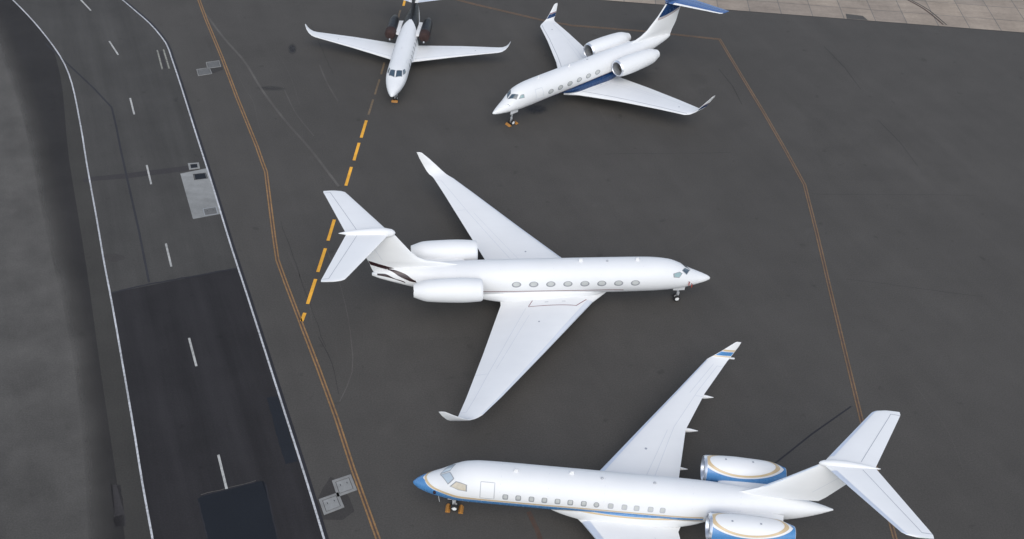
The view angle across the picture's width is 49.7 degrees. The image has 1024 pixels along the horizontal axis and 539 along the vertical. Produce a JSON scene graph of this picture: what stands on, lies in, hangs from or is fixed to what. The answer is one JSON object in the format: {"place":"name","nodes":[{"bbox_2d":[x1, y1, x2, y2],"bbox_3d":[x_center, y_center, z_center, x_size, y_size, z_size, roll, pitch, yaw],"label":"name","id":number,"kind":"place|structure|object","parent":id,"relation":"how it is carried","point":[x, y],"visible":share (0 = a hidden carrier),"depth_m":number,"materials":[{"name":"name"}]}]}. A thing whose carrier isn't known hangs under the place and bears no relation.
{"place":"outdoors","nodes":[
{"label":"outdoors","id":0,"kind":"place"},
{"bbox_2d":[0,34,100,538],"bbox_3d":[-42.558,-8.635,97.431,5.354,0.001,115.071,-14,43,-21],"label":"sidewalk","id":1,"kind":"structure","parent":0,"point":[91,481],"depth_m":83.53,"materials":[{"name":"grey concrete"}]},
{"bbox_2d":[111,484,125,526],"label":"pavement","id":2,"kind":"structure","parent":1,"relation":"on","point":[118,509],"depth_m":70.70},
{"bbox_2d":[0,0,124,538],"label":"street","id":3,"kind":"structure","parent":0,"point":[32,55],"depth_m":95.87,"materials":[{"name":"grey asphalt"}]},
{"bbox_2d":[52,46,150,538],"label":"pavement","id":4,"kind":"structure","parent":0,"point":[127,472],"depth_m":81.79,"materials":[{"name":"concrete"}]},
{"bbox_2d":[14,0,236,291],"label":"road","id":5,"kind":"structure","parent":0,"point":[156,131],"depth_m":102.29,"materials":[{"name":"grey asphalt"}]},
{"bbox_2d":[13,0,153,538],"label":"road marking line","id":6,"kind":"object","parent":5,"relation":"on","point":[144,495],"visible":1,"depth_m":84.91,"materials":[{"name":"white paint"}]},
{"bbox_2d":[45,43,149,281],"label":"road seam line","id":7,"kind":"object","parent":5,"relation":"on","point":[135,215],"visible":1,"depth_m":98.78,"materials":[{"name":"black asphalt"}]},
{"bbox_2d":[99,253,125,261],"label":"road patch surface","id":8,"kind":"object","parent":5,"relation":"on","point":[113,257],"visible":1,"depth_m":89.24,"materials":[{"name":"grey asphalt"}]},
{"bbox_2d":[83,166,188,181],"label":"road patch surface","id":9,"kind":"object","parent":5,"relation":"on","point":[144,173],"visible":1,"depth_m":98.07,"materials":[{"name":"grey asphalt"}]},
{"bbox_2d":[146,165,151,183],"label":"road marking line","id":10,"kind":"object","parent":5,"relation":"on","point":[148,174],"visible":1,"depth_m":98.12,"materials":[{"name":"white paint"}]},
{"bbox_2d":[159,51,165,67],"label":"road patch surface","id":11,"kind":"object","parent":5,"relation":"on","point":[162,59],"visible":1,"depth_m":113.44,"materials":[{"name":"grey asphalt"}]},
{"bbox_2d":[163,49,169,68],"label":"road marking line","id":12,"kind":"object","parent":5,"relation":"on","point":[166,59],"visible":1,"depth_m":113.47,"materials":[{"name":"beige paint"}]},
{"bbox_2d":[165,243,171,266],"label":"road marking line","id":13,"kind":"object","parent":5,"relation":"on","point":[167,250],"visible":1,"depth_m":89.92,"materials":[{"name":"white paint"}]},
{"bbox_2d":[111,268,236,292],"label":"road seam line","id":14,"kind":"object","parent":5,"relation":"on","point":[173,280],"visible":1,"depth_m":87.62,"materials":[{"name":"black asphalt"}]},
{"bbox_2d":[188,162,199,169],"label":"drain cover","id":15,"kind":"object","parent":5,"relation":"on","point":[193,165],"visible":1,"depth_m":99.48,"materials":[{"name":"concrete"}]},
{"bbox_2d":[180,168,219,218],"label":"road slab","id":16,"kind":"structure","parent":5,"relation":"on","point":[200,195],"depth_m":96.44,"materials":[{"name":"concrete"}]},
{"bbox_2d":[193,173,207,179],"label":"drain cover","id":17,"kind":"object","parent":16,"relation":"on","point":[200,176],"visible":1,"depth_m":98.36,"materials":[{"name":"black metal"}]},
{"bbox_2d":[203,207,217,215],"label":"drain grate","id":18,"kind":"object","parent":16,"relation":"on","point":[211,211],"visible":1,"depth_m":94.60,"materials":[{"name":"metal"}]},
{"bbox_2d":[122,0,324,538],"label":"road marking line","id":19,"kind":"object","parent":5,"relation":"on","point":[308,487],"visible":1,"depth_m":85.96,"materials":[{"name":"white paint"}]},
{"bbox_2d":[124,0,328,538],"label":"road edge strip","id":20,"kind":"object","parent":5,"relation":"on","point":[268,352],"visible":1,"depth_m":85.94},
{"bbox_2d":[111,269,322,538],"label":"road","id":21,"kind":"structure","parent":0,"point":[191,421],"depth_m":77.80,"materials":[{"name":"black asphalt"}]},
{"bbox_2d":[188,338,196,365],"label":"road marking line","id":22,"kind":"object","parent":21,"relation":"on","point":[193,354],"visible":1,"depth_m":81.57,"materials":[{"name":"white paint"}]},
{"bbox_2d":[198,503,207,538],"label":"road seam line","id":23,"kind":"object","parent":21,"relation":"on","point":[203,520],"visible":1,"depth_m":70.19,"materials":[{"name":"black asphalt"}]},
{"bbox_2d":[217,454,227,488],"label":"road marking line","id":24,"kind":"object","parent":21,"relation":"on","point":[222,471],"visible":1,"depth_m":73.29,"materials":[{"name":"white paint"}]},
{"bbox_2d":[201,480,255,494],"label":"road seam line","id":25,"kind":"object","parent":21,"relation":"on","point":[228,487],"visible":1,"depth_m":72.25,"materials":[{"name":"grey asphalt"}]},
{"bbox_2d":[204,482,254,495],"bbox_3d":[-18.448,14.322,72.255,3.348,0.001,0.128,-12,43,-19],"label":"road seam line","id":26,"kind":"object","parent":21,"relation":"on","point":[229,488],"visible":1,"depth_m":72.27,"materials":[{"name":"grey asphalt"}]},
{"bbox_2d":[198,481,276,538],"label":"road patch surface","id":27,"kind":"object","parent":21,"relation":"on","point":[242,512],"visible":1,"depth_m":70.77,"materials":[{"name":"black asphalt"}]},
{"bbox_2d":[265,484,277,538],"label":"road seam line","id":28,"kind":"object","parent":27,"relation":"on","point":[271,511],"visible":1,"depth_m":71.04,"materials":[{"name":"black asphalt"}]},
{"bbox_2d":[267,396,297,463],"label":"road patch surface","id":29,"kind":"object","parent":21,"relation":"on","point":[284,439],"visible":1,"depth_m":76.28,"materials":[{"name":"black asphalt"}]},
{"bbox_2d":[126,0,1023,538],"bbox_3d":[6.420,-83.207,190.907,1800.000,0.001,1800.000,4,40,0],"label":"ground","id":30,"kind":"structure","parent":0,"point":[600,382],"depth_m":95.39,"materials":[{"name":"grey asphalt"}]},
{"bbox_2d":[196,67,211,75],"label":"utility cover","id":31,"kind":"object","parent":30,"relation":"on","point":[204,71],"visible":1,"depth_m":112.08,"materials":[{"name":"concrete"}]},
{"bbox_2d":[206,60,220,67],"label":"utility cover","id":32,"kind":"object","parent":30,"relation":"on","point":[213,64],"visible":1,"depth_m":113.27,"materials":[{"name":"concrete"}]},
{"bbox_2d":[210,67,222,72],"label":"ground patch surface","id":33,"kind":"object","parent":30,"relation":"on","point":[213,70],"visible":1,"depth_m":112.57,"materials":[{"name":"grey asphalt"}]},
{"bbox_2d":[204,32,265,60],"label":"ground patch surface","id":34,"kind":"object","parent":30,"relation":"on","point":[247,45],"visible":1,"depth_m":116.36,"materials":[{"name":"grey asphalt"}]},
{"bbox_2d":[205,12,339,185],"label":"ground streak line","id":35,"kind":"object","parent":30,"relation":"on","point":[282,117],"visible":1,"depth_m":108.02,"materials":[{"name":"grey asphalt"}]},
{"bbox_2d":[275,49,299,104],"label":"ground streak line","id":36,"kind":"object","parent":30,"relation":"on","point":[289,75],"visible":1,"depth_m":112.30,"materials":[{"name":"concrete"}]},
{"bbox_2d":[198,0,380,538],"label":"road marking line","id":37,"kind":"object","parent":30,"relation":"on","point":[291,296],"visible":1,"depth_m":86.13,"materials":[{"name":"brown paint"}]},
{"bbox_2d":[284,90,313,135],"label":"ground streak line","id":38,"kind":"object","parent":30,"relation":"on","point":[296,113],"visible":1,"depth_m":107.09,"materials":[{"name":"grey asphalt"}]},
{"bbox_2d":[288,251,312,323],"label":"ground streak line","id":39,"kind":"object","parent":30,"relation":"on","point":[305,285],"visible":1,"depth_m":88.11,"materials":[{"name":"concrete"}]},
{"bbox_2d":[280,220,325,346],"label":"ground joint line","id":40,"kind":"object","parent":30,"relation":"on","point":[302,284],"visible":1,"depth_m":88.09,"materials":[{"name":"liquid"}]},
{"bbox_2d":[306,279,316,303],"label":"road marking line","id":41,"kind":"object","parent":30,"relation":"on","point":[311,290],"visible":1,"depth_m":87.58,"materials":[{"name":"yellow paint"}]},
{"bbox_2d":[316,248,326,271],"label":"road marking line","id":42,"kind":"object","parent":30,"relation":"on","point":[321,259],"visible":1,"depth_m":90.48,"materials":[{"name":"yellow paint"}]},
{"bbox_2d":[319,65,337,101],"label":"ground streak line","id":43,"kind":"object","parent":30,"relation":"on","point":[327,83],"visible":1,"depth_m":111.83,"materials":[{"name":"grey asphalt"}]},
{"bbox_2d":[318,337,338,393],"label":"ground crack line","id":44,"kind":"object","parent":30,"relation":"on","point":[332,365],"visible":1,"depth_m":81.37,"materials":[{"name":"liquid"}]},
{"bbox_2d":[327,219,335,240],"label":"road marking line","id":45,"kind":"object","parent":30,"relation":"on","point":[331,230],"visible":1,"depth_m":93.57,"materials":[{"name":"yellow paint"}]},
{"bbox_2d":[317,477,353,519],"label":"ground patch surface","id":46,"kind":"object","parent":30,"relation":"on","point":[328,489],"visible":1,"depth_m":71.78,"materials":[{"name":"concrete"}]},
{"bbox_2d":[319,493,343,514],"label":"utility cover","id":47,"kind":"object","parent":46,"relation":"on","point":[331,502],"visible":1,"depth_m":71.80,"materials":[{"name":"concrete"}]},
{"bbox_2d":[325,246,352,400],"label":"ground streak line","id":48,"kind":"object","parent":30,"relation":"on","point":[350,334],"visible":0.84,"depth_m":83.91,"materials":[{"name":"black asphalt"}]},
{"bbox_2d":[332,474,356,496],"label":"utility cover","id":49,"kind":"object","parent":30,"relation":"on","point":[344,486],"visible":1,"depth_m":72.99,"materials":[{"name":"concrete"}]},
{"bbox_2d":[345,167,352,185],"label":"road marking line","id":50,"kind":"object","parent":30,"relation":"on","point":[348,176],"visible":1,"depth_m":99.68,"materials":[{"name":"yellow paint"}]},
{"bbox_2d":[353,143,359,159],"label":"road marking line","id":51,"kind":"object","parent":30,"relation":"on","point":[356,151],"visible":1,"depth_m":102.78,"materials":[{"name":"yellow paint"}]},
{"bbox_2d":[360,120,367,137],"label":"road marking line","id":52,"kind":"object","parent":30,"relation":"on","point":[363,129],"visible":1,"depth_m":105.75,"materials":[{"name":"yellow paint"}]},
{"bbox_2d":[367,99,373,114],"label":"road marking line","id":53,"kind":"object","parent":30,"relation":"on","point":[372,101],"visible":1,"depth_m":108.83,"materials":[{"name":"grey paint"}]},
{"bbox_2d":[374,79,379,93],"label":"road marking line","id":54,"kind":"object","parent":30,"relation":"on","point":[377,86],"visible":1,"depth_m":111.86,"materials":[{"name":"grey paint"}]},
{"bbox_2d":[305,0,510,99],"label":"business jet","id":55,"kind":"object","parent":30,"relation":"on","point":[403,52],"visible":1,"depth_m":114.99,"materials":[{"name":"white paint"}]},
{"bbox_2d":[389,69,394,76],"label":"cockpit window","id":56,"kind":"structure","parent":55,"relation":"in","point":[392,72],"depth_m":108.64,"materials":[{"name":"blue glass"}]},
{"bbox_2d":[395,70,401,76],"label":"cockpit window","id":57,"kind":"structure","parent":55,"relation":"in","point":[398,72],"depth_m":108.66,"materials":[{"name":"blue glass"}]},
{"bbox_2d":[445,503,450,512],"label":"wheel chock","id":58,"kind":"object","parent":30,"relation":"on","point":[448,506],"visible":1,"depth_m":71.94,"materials":[{"name":"orange rubber"}]},
{"bbox_2d":[458,505,463,513],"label":"wheel chock","id":59,"kind":"object","parent":30,"relation":"on","point":[461,508],"visible":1,"depth_m":71.93,"materials":[{"name":"orange rubber"}]},
{"bbox_2d":[321,152,709,420],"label":"business jet","id":60,"kind":"object","parent":30,"relation":"on","point":[544,296],"visible":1,"depth_m":84.59,"materials":[{"name":"white paint"}]},
{"bbox_2d":[512,282,520,287],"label":"cabin window","id":61,"kind":"structure","parent":60,"relation":"in","point":[516,284],"depth_m":84.62,"materials":[{"name":"grey glass"}]},
{"bbox_2d":[529,282,537,286],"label":"cabin window","id":62,"kind":"structure","parent":60,"relation":"in","point":[533,284],"depth_m":84.81,"materials":[{"name":"grey glass"}]},
{"bbox_2d":[546,281,554,286],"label":"cabin window","id":63,"kind":"structure","parent":60,"relation":"in","point":[550,284],"depth_m":84.98,"materials":[{"name":"grey glass"}]},
{"bbox_2d":[563,281,572,286],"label":"cabin window","id":64,"kind":"structure","parent":60,"relation":"in","point":[567,283],"depth_m":85.16,"materials":[{"name":"grey glass"}]},
{"bbox_2d":[580,281,589,285],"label":"cabin window","id":65,"kind":"structure","parent":60,"relation":"in","point":[584,283],"depth_m":85.33,"materials":[{"name":"grey glass"}]},
{"bbox_2d":[597,281,605,285],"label":"cabin window","id":66,"kind":"structure","parent":60,"relation":"in","point":[601,283],"depth_m":85.51,"materials":[{"name":"grey glass"}]},
{"bbox_2d":[614,280,622,285],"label":"cabin window","id":67,"kind":"structure","parent":60,"relation":"in","point":[618,283],"depth_m":85.70,"materials":[{"name":"grey glass"}]},
{"bbox_2d":[631,280,639,285],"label":"cabin window","id":68,"kind":"structure","parent":60,"relation":"in","point":[635,282],"depth_m":85.89,"materials":[{"name":"grey glass"}]},
{"bbox_2d":[673,272,682,277],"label":"cockpit window","id":69,"kind":"structure","parent":60,"relation":"in","point":[676,275],"depth_m":86.47,"materials":[{"name":"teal glass"}]},
{"bbox_2d":[682,268,689,274],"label":"cockpit window","id":70,"kind":"structure","parent":60,"relation":"in","point":[685,270],"depth_m":86.99,"materials":[{"name":"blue glass"}]},
{"bbox_2d":[527,511,542,538],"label":"ground streak line","id":71,"kind":"object","parent":30,"relation":"on","point":[534,525],"visible":1,"depth_m":71.45,"materials":[{"name":"brown paint"}]},
{"bbox_2d":[492,0,728,124],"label":"business jet","id":72,"kind":"object","parent":30,"relation":"on","point":[598,68],"visible":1,"depth_m":111.13,"materials":[{"name":"white paint"}]},
{"bbox_2d":[508,94,517,99],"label":"cockpit window","id":73,"kind":"structure","parent":72,"relation":"in","point":[513,96],"depth_m":105.57,"materials":[{"name":"grey glass"}]},
{"bbox_2d":[535,87,543,99],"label":"cabin door","id":74,"kind":"structure","parent":72,"relation":"in","point":[539,92],"depth_m":106.63,"materials":[{"name":"white paint"}]},
{"bbox_2d":[621,72,710,101],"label":"ground patch surface","id":75,"kind":"object","parent":30,"relation":"on","point":[691,87],"visible":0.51,"depth_m":115.77,"materials":[{"name":"grey asphalt"}]},
{"bbox_2d":[413,342,933,538],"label":"business jet","id":76,"kind":"object","parent":30,"relation":"on","point":[635,487],"visible":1,"depth_m":69.11,"materials":[{"name":"white paint"}]},
{"bbox_2d":[440,472,453,483],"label":"cockpit window","id":77,"kind":"structure","parent":76,"relation":"in","point":[448,477],"depth_m":69.59,"materials":[{"name":"grey glass"}]},
{"bbox_2d":[440,464,455,473],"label":"cockpit window","id":78,"kind":"structure","parent":76,"relation":"in","point":[450,467],"depth_m":70.14,"materials":[{"name":"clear glass"}]},
{"bbox_2d":[450,481,466,491],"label":"cockpit window","id":79,"kind":"structure","parent":76,"relation":"in","point":[457,485],"depth_m":69.13,"materials":[{"name":"grey glass"}]},
{"bbox_2d":[480,481,494,498],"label":"cabin door","id":80,"kind":"structure","parent":76,"relation":"in","point":[487,489],"depth_m":68.95,"materials":[{"name":"white paint"}]},
{"bbox_2d":[502,494,507,499],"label":"cabin window","id":81,"kind":"structure","parent":76,"relation":"in","point":[505,496],"depth_m":69.03,"materials":[{"name":"grey glass"}]},
{"bbox_2d":[515,495,520,500],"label":"cabin window","id":82,"kind":"structure","parent":76,"relation":"in","point":[518,498],"depth_m":69.02,"materials":[{"name":"grey glass"}]},
{"bbox_2d":[581,501,586,506],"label":"cabin window","id":83,"kind":"structure","parent":76,"relation":"in","point":[583,503],"depth_m":68.93,"materials":[{"name":"grey glass"}]},
{"bbox_2d":[608,503,613,508],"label":"cabin window","id":84,"kind":"structure","parent":76,"relation":"in","point":[610,506],"depth_m":68.91,"materials":[{"name":"grey glass"}]},
{"bbox_2d":[458,0,897,538],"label":"road marking line","id":85,"kind":"object","parent":30,"relation":"on","point":[810,210],"visible":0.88,"depth_m":98.62,"materials":[{"name":"brown paint"}]},
{"bbox_2d":[719,69,741,103],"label":"ground crack line","id":86,"kind":"object","parent":30,"relation":"on","point":[732,86],"visible":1,"depth_m":116.10,"materials":[{"name":"asphalt"}]},
{"bbox_2d":[602,0,1023,32],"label":"ground edge line","id":87,"kind":"object","parent":30,"relation":"on","point":[829,17],"visible":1,"depth_m":129.69,"materials":[{"name":"concrete"}]},
{"bbox_2d":[775,406,850,462],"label":"ground crack line","id":88,"kind":"object","parent":30,"relation":"on","point":[797,445],"visible":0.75,"depth_m":78.97,"materials":[{"name":"grey asphalt"}]},
{"bbox_2d":[824,46,860,88],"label":"ground crack line","id":89,"kind":"object","parent":30,"relation":"on","point":[845,68],"visible":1,"depth_m":120.28,"materials":[{"name":"liquid"}]},
{"bbox_2d":[796,103,961,181],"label":"ground patch surface","id":90,"kind":"object","parent":30,"relation":"on","point":[857,142],"visible":1,"depth_m":109.20,"materials":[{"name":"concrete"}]},
{"bbox_2d":[878,120,917,165],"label":"ground crack line","id":91,"kind":"object","parent":90,"relation":"on","point":[900,142],"visible":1,"depth_m":109.54,"materials":[{"name":"asphalt"}]},
{"bbox_2d":[610,0,1023,31],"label":"pavement","id":92,"kind":"structure","parent":0,"point":[979,12],"depth_m":131.76,"materials":[{"name":"concrete"}]},
{"bbox_2d":[624,0,1023,30],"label":"pavement joint lines","id":93,"kind":"object","parent":92,"relation":"on","point":[896,11],"visible":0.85,"depth_m":131.98,"materials":[{"name":"grey concrete"}]},
{"bbox_2d":[846,14,866,19],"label":"pavement stain surface","id":94,"kind":"object","parent":92,"relation":"on","point":[851,16],"visible":1,"depth_m":130.21,"materials":[{"name":"grey concrete"}]},
{"bbox_2d":[908,0,943,24],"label":"pavement marking line","id":95,"kind":"object","parent":92,"relation":"on","point":[928,12],"visible":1,"depth_m":132.31,"materials":[{"name":"grey paint"}]},
{"bbox_2d":[912,0,946,24],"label":"pavement marking line","id":96,"kind":"object","parent":92,"relation":"on","point":[930,11],"visible":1,"depth_m":132.44,"materials":[{"name":"paint"}]}
]}

